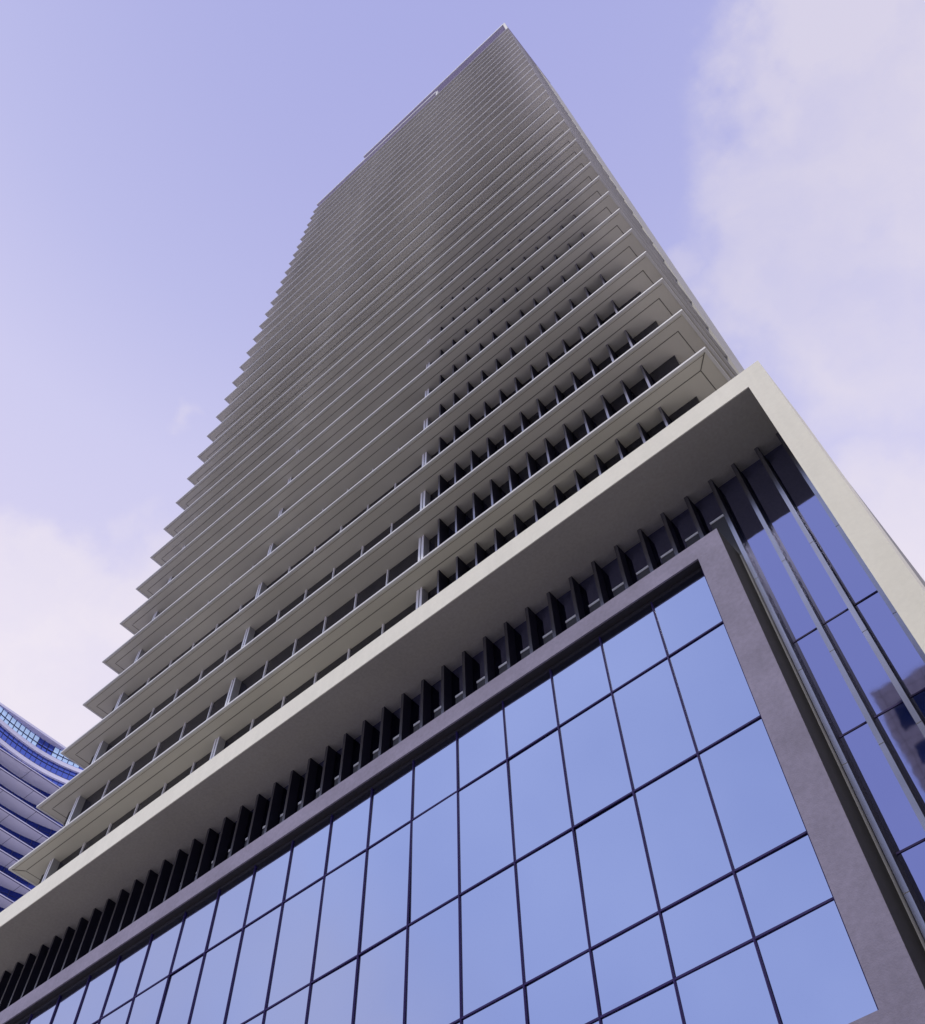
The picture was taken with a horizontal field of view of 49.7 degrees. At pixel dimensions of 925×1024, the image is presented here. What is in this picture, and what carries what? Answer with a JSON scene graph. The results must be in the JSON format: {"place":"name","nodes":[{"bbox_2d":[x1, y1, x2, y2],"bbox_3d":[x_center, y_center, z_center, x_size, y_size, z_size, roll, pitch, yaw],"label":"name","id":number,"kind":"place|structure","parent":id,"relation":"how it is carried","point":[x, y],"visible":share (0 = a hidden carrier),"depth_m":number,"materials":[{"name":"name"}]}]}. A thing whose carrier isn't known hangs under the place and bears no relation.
{"place":"outdoors","nodes":[
{"label":"outdoors","id":0,"kind":"place"},
{"bbox_2d":[0,702,83,911],"bbox_3d":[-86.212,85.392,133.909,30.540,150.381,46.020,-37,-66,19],"label":"curved tower","id":1,"kind":"structure","parent":0,"point":[32,776],"depth_m":184.13,"materials":[{"name":"blue"}]},
{"bbox_2d":[0,0,924,767],"label":"sky","id":2,"kind":"structure","parent":0,"point":[165,165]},
{"bbox_3d":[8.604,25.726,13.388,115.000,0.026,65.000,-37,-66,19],"label":"pavement","id":3,"kind":"structure","parent":0,"visible":0},
{"bbox_2d":[0,360,924,1023],"bbox_3d":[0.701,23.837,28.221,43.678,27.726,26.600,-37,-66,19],"label":"podium building","id":4,"kind":"structure","parent":3,"relation":"on","point":[636,736],"depth_m":24.31,"materials":[{"name":"blue glass"}]},
{"bbox_2d":[8,23,743,885],"bbox_3d":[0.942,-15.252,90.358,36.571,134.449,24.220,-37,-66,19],"label":"office tower","id":5,"kind":"structure","parent":4,"relation":"on","point":[488,327],"depth_m":49.25,"materials":[{"name":"paint"}]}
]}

